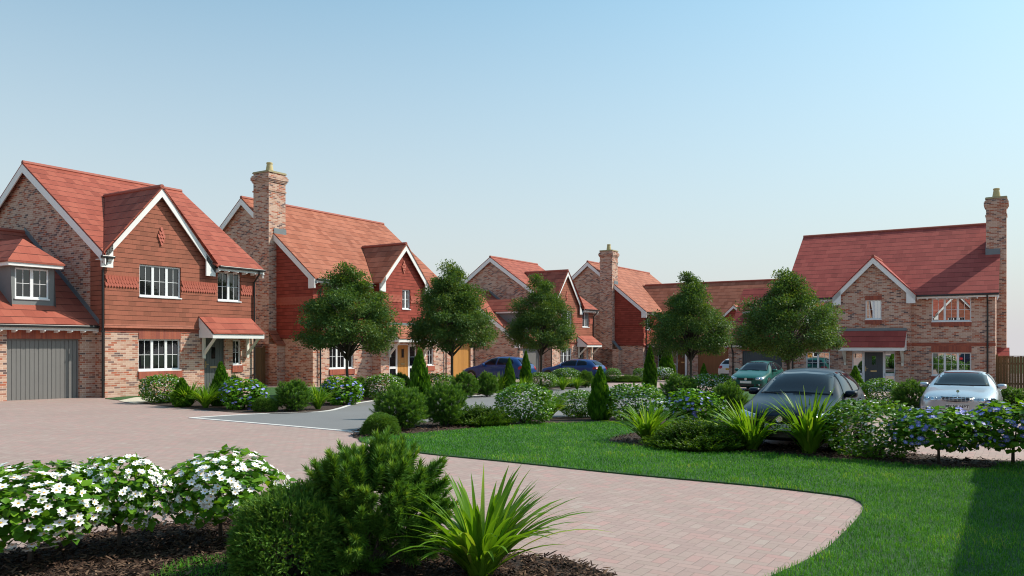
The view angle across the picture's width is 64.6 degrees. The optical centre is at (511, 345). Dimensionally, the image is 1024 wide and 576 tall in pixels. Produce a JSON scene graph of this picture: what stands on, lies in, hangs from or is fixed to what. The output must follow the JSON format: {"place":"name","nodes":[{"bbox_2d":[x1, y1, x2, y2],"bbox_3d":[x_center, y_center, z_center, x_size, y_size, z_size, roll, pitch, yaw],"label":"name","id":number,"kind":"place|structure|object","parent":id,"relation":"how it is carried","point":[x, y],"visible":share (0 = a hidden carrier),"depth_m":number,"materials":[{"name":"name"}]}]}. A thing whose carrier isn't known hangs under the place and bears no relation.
{"place":"outdoors","nodes":[
{"label":"outdoors","id":0,"kind":"place"},
{"bbox_2d":[149,552,288,575],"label":"grass","id":1,"kind":"structure","parent":0,"point":[204,568],"depth_m":6.24,"materials":[{"name":"green plant"}]},
{"bbox_2d":[0,517,617,575],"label":"bark chips","id":2,"kind":"object","parent":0,"point":[129,549],"visible":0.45,"depth_m":6.53,"materials":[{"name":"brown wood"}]},
{"bbox_2d":[0,459,115,564],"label":"flowering shrub","id":3,"kind":"object","parent":2,"relation":"on","point":[47,524],"visible":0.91,"depth_m":6.16,"materials":[{"name":"white plant"}]},
{"bbox_2d":[50,452,180,550],"bbox_3d":[-3.353,1.340,6.884,1.004,0.889,0.907,0,0,-25],"label":"flowering shrub","id":4,"kind":"object","parent":2,"relation":"on","point":[143,488],"visible":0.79,"depth_m":6.72,"materials":[{"name":"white plant"}]},
{"bbox_2d":[156,444,296,541],"bbox_3d":[-2.593,1.353,7.243,1.216,0.882,1.098,0,0,29],"label":"flowering shrub","id":5,"kind":"object","parent":2,"relation":"on","point":[202,498],"visible":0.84,"depth_m":6.96,"materials":[{"name":"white plant"}]},
{"bbox_2d":[223,478,347,575],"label":"juniper mound","id":6,"kind":"object","parent":2,"relation":"on","point":[259,517],"visible":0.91,"depth_m":5.90,"materials":[{"name":"green plant"}]},
{"bbox_2d":[285,426,458,574],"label":"dwarf pine","id":7,"kind":"object","parent":2,"relation":"on","point":[353,477],"visible":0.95,"depth_m":6.16,"materials":[{"name":"green plant"}]},
{"bbox_2d":[384,464,608,575],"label":"strap leaf plant","id":8,"kind":"object","parent":2,"relation":"on","point":[479,545],"visible":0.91,"depth_m":6.06,"materials":[{"name":"green plant"}]},
{"bbox_2d":[143,392,495,412],"bbox_3d":[-5.408,1.951,33.117,8.111,0.264,21.965,0,0,23],"label":"planting bed","id":9,"kind":"object","parent":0,"point":[326,405],"visible":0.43,"depth_m":23.76,"materials":[{"name":"brown soil"}]},
{"bbox_2d":[137,373,180,402],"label":"box shrub","id":10,"kind":"object","parent":9,"relation":"on","point":[148,392],"visible":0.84,"depth_m":25.37,"materials":[{"name":"green plant"}]},
{"bbox_2d":[170,377,193,406],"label":"cypress","id":11,"kind":"object","parent":9,"relation":"on","point":[183,400],"visible":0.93,"depth_m":23.84,"materials":[{"name":"green plant"}]},
{"bbox_2d":[158,380,207,401],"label":"strap leaf plant","id":12,"kind":"object","parent":9,"relation":"on","point":[189,388],"visible":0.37,"depth_m":24.04,"materials":[{"name":"green plant"}]},
{"bbox_2d":[187,382,219,407],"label":"strap leaf plant","id":13,"kind":"object","parent":9,"relation":"on","point":[204,399],"visible":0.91,"depth_m":23.55,"materials":[{"name":"green plant"}]},
{"bbox_2d":[209,361,229,406],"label":"cypress","id":14,"kind":"object","parent":9,"relation":"on","point":[220,376],"visible":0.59,"depth_m":24.23,"materials":[{"name":"green plant"}]},
{"bbox_2d":[216,378,270,409],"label":"flowering shrub","id":15,"kind":"object","parent":9,"relation":"on","point":[230,401],"visible":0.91,"depth_m":23.08,"materials":[{"name":"green plant"}]},
{"bbox_2d":[252,397,278,411],"bbox_3d":[-6.859,1.645,22.572,0.710,0.432,0.792,0,0,-3],"label":"juniper mound","id":16,"kind":"object","parent":9,"relation":"on","point":[260,404],"visible":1,"depth_m":22.38,"materials":[{"name":"green plant"}]},
{"bbox_2d":[273,379,314,410],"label":"dwarf pine","id":17,"kind":"object","parent":9,"relation":"on","point":[294,401],"visible":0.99,"depth_m":22.66,"materials":[{"name":"green plant"}]},
{"bbox_2d":[307,383,335,408],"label":"strap leaf plant","id":18,"kind":"object","parent":9,"relation":"on","point":[320,399],"visible":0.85,"depth_m":23.44,"materials":[{"name":"green plant"}]},
{"bbox_2d":[318,375,363,404],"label":"flowering shrub","id":19,"kind":"object","parent":9,"relation":"on","point":[350,395],"visible":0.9,"depth_m":25.53,"materials":[{"name":"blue plant"}]},
{"bbox_2d":[289,261,408,389],"bbox_3d":[-5.912,-0.526,29.349,4.232,5.091,4.324,0,0,-17],"label":"street tree","id":20,"kind":"object","parent":9,"relation":"on","point":[345,331],"visible":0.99,"depth_m":28.75,"materials":[{"name":"green plant"}]},
{"bbox_2d":[363,373,404,397],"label":"box shrub","id":21,"kind":"object","parent":9,"relation":"on","point":[398,380],"visible":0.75,"depth_m":28.72,"materials":[{"name":"plant"}]},
{"bbox_2d":[428,372,454,390],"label":"box shrub","id":22,"kind":"object","parent":9,"relation":"on","point":[447,377],"visible":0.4,"depth_m":31.58,"materials":[{"name":"plant"}]},
{"bbox_2d":[405,259,500,375],"bbox_3d":[-2.377,-0.722,32.977,4.115,5.628,4.102,0,0,-19],"label":"street tree","id":23,"kind":"object","parent":9,"relation":"on","point":[458,302],"visible":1,"depth_m":32.28,"materials":[{"name":"green plant"}]},
{"bbox_2d":[200,387,665,430],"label":"road","id":24,"kind":"structure","parent":0,"point":[352,417],"depth_m":21.25,"materials":[{"name":"grey asphalt"}]},
{"bbox_2d":[0,374,1023,575],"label":"block paving","id":25,"kind":"structure","parent":0,"point":[653,526],"depth_m":10.18,"materials":[{"name":"beige brick"}]},
{"bbox_2d":[190,417,358,431],"bbox_3d":[-5.632,1.829,18.696,5.744,0.035,0.162,0,0,33],"label":"road edging","id":26,"kind":"object","parent":25,"relation":"on","point":[275,424],"visible":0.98,"depth_m":18.59,"materials":[{"name":"concrete"}]},
{"bbox_2d":[189,387,572,417],"bbox_3d":[-1.402,1.977,31.096,2.837,0.330,25.446,0,0,34],"label":"road edging","id":27,"kind":"object","parent":25,"relation":"on","point":[304,412],"visible":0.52,"depth_m":22.19,"materials":[{"name":"concrete"}]},
{"bbox_2d":[407,347,432,418],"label":"cypress","id":28,"kind":"object","parent":25,"relation":"on","point":[419,376],"visible":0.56,"depth_m":20.54,"materials":[{"name":"green plant"}]},
{"bbox_2d":[450,370,480,397],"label":"dwarf pine","id":29,"kind":"object","parent":25,"relation":"on","point":[465,379],"visible":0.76,"depth_m":30.01,"materials":[{"name":"green plant"}]},
{"bbox_2d":[475,369,499,396],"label":"dwarf pine","id":30,"kind":"object","parent":25,"relation":"on","point":[488,383],"visible":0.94,"depth_m":30.84,"materials":[{"name":"green plant"}]},
{"bbox_2d":[462,356,535,380],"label":"parked car","id":31,"kind":"object","parent":25,"relation":"on","point":[495,366],"visible":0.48,"depth_m":45.45,"materials":[{"name":"blue paint"}]},
{"bbox_2d":[503,357,515,391],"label":"cypress","id":32,"kind":"object","parent":25,"relation":"on","point":[510,374],"visible":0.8,"depth_m":33.75,"materials":[{"name":"green plant"}]},
{"bbox_2d":[519,350,532,389],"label":"cypress","id":33,"kind":"object","parent":25,"relation":"on","point":[525,369],"visible":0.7,"depth_m":35.68,"materials":[{"name":"green plant"}]},
{"bbox_2d":[542,359,606,378],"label":"parked car","id":34,"kind":"object","parent":25,"relation":"on","point":[581,365],"visible":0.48,"depth_m":50.84,"materials":[{"name":"blue paint"}]},
{"bbox_2d":[642,345,657,392],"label":"cypress","id":35,"kind":"object","parent":25,"relation":"on","point":[650,374],"visible":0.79,"depth_m":34.92,"materials":[{"name":"green plant"}]},
{"bbox_2d":[657,366,673,377],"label":"flowering shrub","id":36,"kind":"object","parent":25,"relation":"on","point":[662,372],"visible":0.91,"depth_m":49.78,"materials":[{"name":"white plant"}]},
{"bbox_2d":[658,353,675,379],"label":"shrub","id":37,"kind":"object","parent":25,"relation":"on","point":[665,362],"visible":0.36,"depth_m":52.59,"materials":[{"name":"green plant"}]},
{"bbox_2d":[640,271,740,376],"bbox_3d":[7.567,-0.459,33.485,4.051,5.297,4.147,0,0,41],"label":"street tree","id":38,"kind":"object","parent":25,"relation":"on","point":[689,305],"visible":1,"depth_m":32.82,"materials":[{"name":"green plant"}]},
{"bbox_2d":[718,358,728,376],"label":"parked car","id":39,"kind":"object","parent":25,"relation":"on","point":[723,368],"visible":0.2,"depth_m":54.49,"materials":[{"name":"silver metal"}]},
{"bbox_2d":[731,361,783,388],"bbox_3d":[11.976,1.494,39.376,2.050,1.476,4.240,0,-1,32],"label":"parked car","id":40,"kind":"object","parent":25,"relation":"on","point":[758,374],"visible":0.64,"depth_m":38.17,"materials":[{"name":"teal paint"}]},
{"bbox_2d":[725,267,850,369],"bbox_3d":[9.831,-0.328,28.952,4.180,5.000,4.091,0,0,6],"label":"street tree","id":41,"kind":"object","parent":25,"relation":"on","point":[781,305],"visible":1,"depth_m":28.27,"materials":[{"name":"green plant"}]},
{"bbox_2d":[738,368,867,451],"bbox_3d":[5.866,1.220,16.126,2.050,1.522,4.240,0,-1,32],"label":"parked car","id":42,"kind":"object","parent":25,"relation":"on","point":[790,383],"visible":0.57,"depth_m":15.34,"materials":[{"name":"black paint"}]},
{"bbox_2d":[849,365,863,382],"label":"cypress","id":43,"kind":"object","parent":25,"relation":"on","point":[855,374],"visible":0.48,"depth_m":34.94,"materials":[{"name":"green plant"}]},
{"bbox_2d":[919,370,1006,422],"bbox_3d":[12.540,1.397,22.504,2.093,1.399,4.774,0,-1,32],"label":"parked car","id":44,"kind":"object","parent":25,"relation":"on","point":[968,390],"visible":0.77,"depth_m":21.28,"materials":[{"name":"silver metal"}]},
{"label":"planting bed","id":45,"kind":"structure","parent":25,"relation":"on","visible":0},
{"bbox_2d":[1001,385,1023,410],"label":"dwarf pine","id":46,"kind":"object","parent":45,"relation":"on","point":[1009,394],"visible":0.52,"depth_m":24.41,"materials":[{"name":"green plant"}]},
{"bbox_2d":[0,0,1023,356],"label":"sky","id":47,"kind":"structure","parent":0,"point":[704,138],"materials":[{"name":"blue"}]},
{"bbox_2d":[547,384,590,388],"bbox_3d":[2.611,2.093,41.248,2.513,0.108,9.416,0,0,22],"label":"planting bed","id":48,"kind":"object","parent":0,"point":[558,387],"visible":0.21,"depth_m":39.60,"materials":[{"name":"brown soil"}]},
{"bbox_2d":[501,272,579,380],"bbox_3d":[1.351,-0.722,40.023,3.739,5.830,3.990,0,0,-10],"label":"street tree","id":49,"kind":"object","parent":48,"relation":"on","point":[557,331],"visible":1,"depth_m":39.28,"materials":[{"name":"green plant"}]},
{"bbox_2d":[532,372,557,388],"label":"box shrub","id":50,"kind":"object","parent":48,"relation":"on","point":[550,383],"visible":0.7,"depth_m":38.05,"materials":[{"name":"green plant"}]},
{"bbox_2d":[552,374,572,389],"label":"strap leaf plant","id":51,"kind":"object","parent":48,"relation":"on","point":[563,383],"visible":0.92,"depth_m":36.98,"materials":[{"name":"green plant"}]},
{"bbox_2d":[550,367,580,386],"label":"box shrub","id":52,"kind":"object","parent":48,"relation":"on","point":[564,371],"visible":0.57,"depth_m":40.10,"materials":[{"name":"plant"}]},
{"bbox_2d":[578,369,593,387],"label":"dwarf pine","id":53,"kind":"object","parent":48,"relation":"on","point":[589,377],"visible":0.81,"depth_m":39.89,"materials":[{"name":"green plant"}]},
{"bbox_2d":[349,406,1022,468],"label":"planting bed","id":54,"kind":"object","parent":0,"point":[567,419],"visible":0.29,"depth_m":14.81,"materials":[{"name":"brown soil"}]},
{"bbox_2d":[359,412,401,435],"bbox_3d":[-2.689,1.609,16.583,0.886,0.489,0.794,0,0,10],"label":"juniper mound","id":55,"kind":"object","parent":54,"relation":"on","point":[382,420],"visible":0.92,"depth_m":16.38,"materials":[{"name":"green plant"}]},
{"bbox_2d":[369,383,427,429],"bbox_3d":[-2.471,1.352,17.695,1.383,1.141,1.301,0,0,-4],"label":"dwarf pine","id":56,"kind":"object","parent":54,"relation":"on","point":[399,403],"visible":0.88,"depth_m":17.45,"materials":[{"name":"green plant"}]},
{"bbox_2d":[423,379,469,426],"bbox_3d":[-1.568,1.336,18.649,1.212,1.215,1.140,0,0,14],"label":"dwarf pine","id":57,"kind":"object","parent":54,"relation":"on","point":[446,412],"visible":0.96,"depth_m":18.41,"materials":[{"name":"green plant"}]},
{"bbox_2d":[448,402,515,427],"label":"hedge shrub","id":58,"kind":"object","parent":54,"relation":"on","point":[478,416],"visible":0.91,"depth_m":18.64,"materials":[{"name":"green plant"}]},
{"bbox_2d":[493,382,557,423],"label":"flowering shrub","id":59,"kind":"object","parent":54,"relation":"on","point":[539,415],"visible":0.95,"depth_m":19.30,"materials":[{"name":"green plant"}]},
{"bbox_2d":[533,389,570,418],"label":"strap leaf plant","id":60,"kind":"object","parent":54,"relation":"on","point":[558,404],"visible":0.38,"depth_m":20.96,"materials":[{"name":"green plant"}]},
{"bbox_2d":[556,389,590,417],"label":"flowering bush","id":61,"kind":"object","parent":54,"relation":"on","point":[575,411],"visible":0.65,"depth_m":21.39,"materials":[{"name":"green plant"}]},
{"bbox_2d":[587,365,611,419],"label":"cypress","id":62,"kind":"object","parent":54,"relation":"on","point":[597,409],"visible":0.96,"depth_m":20.58,"materials":[{"name":"green plant"}]},
{"bbox_2d":[604,382,665,420],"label":"flowering shrub","id":63,"kind":"object","parent":54,"relation":"on","point":[615,396],"visible":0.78,"depth_m":20.39,"materials":[{"name":"green plant"}]},
{"bbox_2d":[610,399,691,439],"bbox_3d":[2.688,1.470,15.765,1.811,0.860,1.857,0,0,-42],"label":"strap leaf plant","id":64,"kind":"object","parent":54,"relation":"on","point":[647,423],"visible":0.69,"depth_m":15.61,"materials":[{"name":"green plant"}]},
{"bbox_2d":[645,397,697,419],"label":"flowering shrub","id":65,"kind":"object","parent":54,"relation":"on","point":[659,403],"visible":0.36,"depth_m":19.09,"materials":[{"name":"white plant"}]},
{"bbox_2d":[658,373,699,399],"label":"dwarf pine","id":66,"kind":"object","parent":54,"relation":"on","point":[675,381],"visible":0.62,"depth_m":27.31,"materials":[{"name":"green plant"}]},
{"bbox_2d":[661,388,727,423],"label":"flowering shrub","id":67,"kind":"object","parent":54,"relation":"on","point":[698,400],"visible":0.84,"depth_m":18.83,"materials":[{"name":"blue plant"}]},
{"bbox_2d":[639,414,755,451],"bbox_3d":[3.356,1.584,14.835,2.148,0.628,2.194,0,0,-44],"label":"hedge shrub","id":68,"kind":"object","parent":54,"relation":"on","point":[689,435],"visible":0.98,"depth_m":14.40,"materials":[{"name":"green plant"}]},
{"bbox_2d":[690,373,738,397],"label":"box shrub","id":69,"kind":"object","parent":54,"relation":"on","point":[709,384],"visible":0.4,"depth_m":28.54,"materials":[{"name":"plant"}]},
{"bbox_2d":[708,378,749,422],"bbox_3d":[5.443,1.413,20.387,1.155,1.229,1.087,0,0,-24],"label":"dwarf pine","id":70,"kind":"object","parent":54,"relation":"on","point":[731,390],"visible":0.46,"depth_m":20.11,"materials":[{"name":"green plant"}]},
{"bbox_2d":[701,398,792,450],"bbox_3d":[4.274,1.411,14.584,1.876,0.995,1.924,0,0,-17],"label":"strap leaf plant","id":71,"kind":"object","parent":54,"relation":"on","point":[748,431],"visible":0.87,"depth_m":14.36,"materials":[{"name":"green plant"}]},
{"bbox_2d":[753,386,880,453],"bbox_3d":[5.260,1.315,14.211,2.102,1.203,2.156,0,0,-23],"label":"strap leaf plant","id":72,"kind":"object","parent":54,"relation":"on","point":[808,434],"visible":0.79,"depth_m":13.93,"materials":[{"name":"green plant"}]},
{"bbox_2d":[819,398,928,458],"bbox_3d":[6.140,1.414,13.796,1.707,1.047,1.678,0,0,-21],"label":"flowering shrub","id":73,"kind":"object","parent":54,"relation":"on","point":[866,445],"visible":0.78,"depth_m":13.45,"materials":[{"name":"green plant"}]},
{"bbox_2d":[887,405,995,462],"bbox_3d":[6.837,1.442,13.020,1.551,0.994,1.413,0,0,16],"label":"flowering shrub","id":74,"kind":"object","parent":54,"relation":"on","point":[952,440],"visible":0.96,"depth_m":12.71,"materials":[{"name":"green plant"}]},
{"bbox_2d":[957,397,1023,463],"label":"flowering shrub","id":75,"kind":"object","parent":54,"relation":"on","point":[1009,439],"visible":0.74,"depth_m":12.74,"materials":[{"name":"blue plant"}]},
{"bbox_2d":[358,420,1023,575],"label":"lawn","id":76,"kind":"structure","parent":0,"point":[616,471],"depth_m":10.44,"materials":[{"name":"green plant"}]},
{"bbox_3d":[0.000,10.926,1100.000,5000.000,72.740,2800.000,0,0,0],"label":"ground","id":77,"kind":"structure","parent":0,"visible":0},
{"bbox_2d":[0,160,265,400],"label":"brick house","id":78,"kind":"structure","parent":77,"relation":"on","point":[110,286],"depth_m":29.53,"materials":[{"name":"red brick"}]},
{"bbox_2d":[7,339,77,400],"bbox_3d":[-15.666,0.885,27.019,0.080,2.190,2.370,0,0,32],"label":"garage door","id":79,"kind":"structure","parent":78,"relation":"in","point":[36,368],"depth_m":26.99,"materials":[{"name":"grey metal"}]},
{"bbox_2d":[138,339,181,371],"bbox_3d":[-13.037,0.370,29.917,0.165,1.180,1.760,0,0,32],"label":"window","id":80,"kind":"structure","parent":78,"relation":"in","point":[154,354],"depth_m":29.93,"materials":[{"name":"white plastic"}]},
{"bbox_2d":[139,264,181,298],"bbox_3d":[-13.007,-2.325,29.911,0.165,1.190,1.740,0,0,32],"label":"window","id":81,"kind":"structure","parent":78,"relation":"in","point":[155,281],"depth_m":29.93,"materials":[{"name":"white plastic"}]},
{"bbox_2d":[204,338,223,389],"bbox_3d":[-11.800,0.780,31.961,0.110,2.100,0.960,0,0,32],"label":"front door","id":82,"kind":"structure","parent":78,"relation":"in","point":[215,354],"depth_m":31.92,"materials":[{"name":"wood"}]},
{"bbox_2d":[217,272,241,302],"bbox_3d":[-11.374,-2.320,32.492,0.165,1.180,1.150,0,0,32],"label":"window","id":83,"kind":"structure","parent":78,"relation":"in","point":[228,283],"depth_m":32.51,"materials":[{"name":"white plastic"}]},
{"bbox_2d":[232,340,241,364],"bbox_3d":[-11.191,0.305,32.838,0.165,1.030,0.450,0,0,32],"label":"window","id":84,"kind":"structure","parent":78,"relation":"in","point":[236,343],"depth_m":32.92,"materials":[{"name":"white plastic"}]},
{"bbox_2d":[220,162,475,386],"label":"brick house","id":85,"kind":"structure","parent":77,"relation":"on","point":[293,251],"depth_m":40.55,"materials":[{"name":"red brick"}]},
{"bbox_2d":[255,346,264,384],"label":"timber gate","id":86,"kind":"structure","parent":85,"relation":"attached to","point":[260,363],"depth_m":39.00,"materials":[{"name":"brown wood"}]},
{"bbox_2d":[329,344,353,369],"bbox_3d":[-8.415,0.575,39.842,0.165,1.230,1.710,0,0,32],"label":"window","id":87,"kind":"structure","parent":85,"relation":"in","point":[336,359],"depth_m":39.71,"materials":[{"name":"white plastic"}]},
{"bbox_2d":[397,344,408,376],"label":"front door","id":88,"kind":"structure","parent":85,"relation":"in","point":[402,349],"depth_m":42.98,"materials":[{"name":"brown wood"}]},
{"bbox_2d":[402,290,410,309],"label":"window","id":89,"kind":"structure","parent":85,"relation":"in","point":[405,293],"depth_m":43.05,"materials":[{"name":"white plastic"}]},
{"bbox_2d":[453,344,469,376],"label":"garage door","id":90,"kind":"structure","parent":85,"relation":"in","point":[461,360],"depth_m":49.49,"materials":[{"name":"brown wood"}]},
{"bbox_2d":[463,256,601,375],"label":"brick house","id":91,"kind":"structure","parent":77,"relation":"on","point":[503,281],"depth_m":59.11,"materials":[{"name":"red brick"}]},
{"bbox_2d":[523,348,538,372],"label":"garage door","id":92,"kind":"structure","parent":91,"relation":"in","point":[533,356],"depth_m":56.37,"materials":[{"name":"grey metal"}]},
{"bbox_2d":[572,244,777,376],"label":"brick house","id":93,"kind":"structure","parent":77,"relation":"on","point":[623,301],"depth_m":65.16,"materials":[{"name":"red brick"}]},
{"bbox_2d":[677,351,687,373],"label":"front door","id":94,"kind":"structure","parent":93,"relation":"in","point":[680,360],"depth_m":64.60,"materials":[{"name":"brown wood"}]},
{"bbox_2d":[698,349,727,376],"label":"garage door","id":95,"kind":"structure","parent":93,"relation":"in","point":[712,363],"depth_m":62.18,"materials":[{"name":"brown wood"}]},
{"bbox_2d":[725,188,1009,388],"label":"brick house","id":96,"kind":"structure","parent":77,"relation":"on","point":[926,304],"depth_m":42.28,"materials":[{"name":"brick"}]},
{"bbox_2d":[743,351,781,367],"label":"garage door","id":97,"kind":"structure","parent":96,"relation":"in","point":[747,357],"depth_m":46.93,"materials":[{"name":"grey metal"}]},
{"bbox_2d":[806,352,829,368],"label":"window","id":98,"kind":"structure","parent":96,"relation":"in","point":[822,360],"depth_m":44.53,"materials":[{"name":"white plastic"}]},
{"bbox_2d":[865,300,881,319],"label":"window","id":99,"kind":"structure","parent":96,"relation":"in","point":[873,307],"depth_m":42.57,"materials":[{"name":"glass"}]},
{"bbox_2d":[863,351,883,388],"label":"front door","id":100,"kind":"structure","parent":96,"relation":"in","point":[873,361],"depth_m":42.59,"materials":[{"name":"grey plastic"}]},
{"bbox_2d":[931,352,970,375],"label":"window","id":101,"kind":"structure","parent":96,"relation":"in","point":[941,361],"depth_m":41.15,"materials":[{"name":"glass"}]},
{"bbox_2d":[931,297,971,321],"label":"window","id":102,"kind":"structure","parent":96,"relation":"in","point":[952,309],"depth_m":41.09,"materials":[{"name":"glass"}]},
{"bbox_2d":[996,354,1023,390],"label":"timber fence","id":103,"kind":"object","parent":77,"relation":"on","point":[1012,371],"visible":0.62,"depth_m":40.16,"materials":[{"name":"brown wood"}]},
{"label":"planting bed","id":104,"kind":"structure","parent":0,"visible":0},
{"bbox_2d":[604,368,621,381],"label":"box shrub","id":105,"kind":"object","parent":104,"relation":"on","point":[617,371],"visible":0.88,"depth_m":47.98,"materials":[{"name":"green plant"}]},
{"bbox_2d":[615,374,641,382],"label":"hedge shrub","id":106,"kind":"object","parent":104,"relation":"on","point":[630,378],"visible":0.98,"depth_m":47.63,"materials":[{"name":"green plant"}]},
{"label":"planting bed","id":107,"kind":"structure","parent":0,"visible":0},
{"bbox_2d":[861,377,896,405],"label":"flowering bush","id":108,"kind":"object","parent":107,"relation":"on","point":[872,384],"visible":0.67,"depth_m":26.49,"materials":[{"name":"green plant"}]},
{"bbox_2d":[890,377,926,407],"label":"dwarf pine","id":109,"kind":"object","parent":107,"relation":"on","point":[902,392],"visible":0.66,"depth_m":24.94,"materials":[{"name":"green plant"}]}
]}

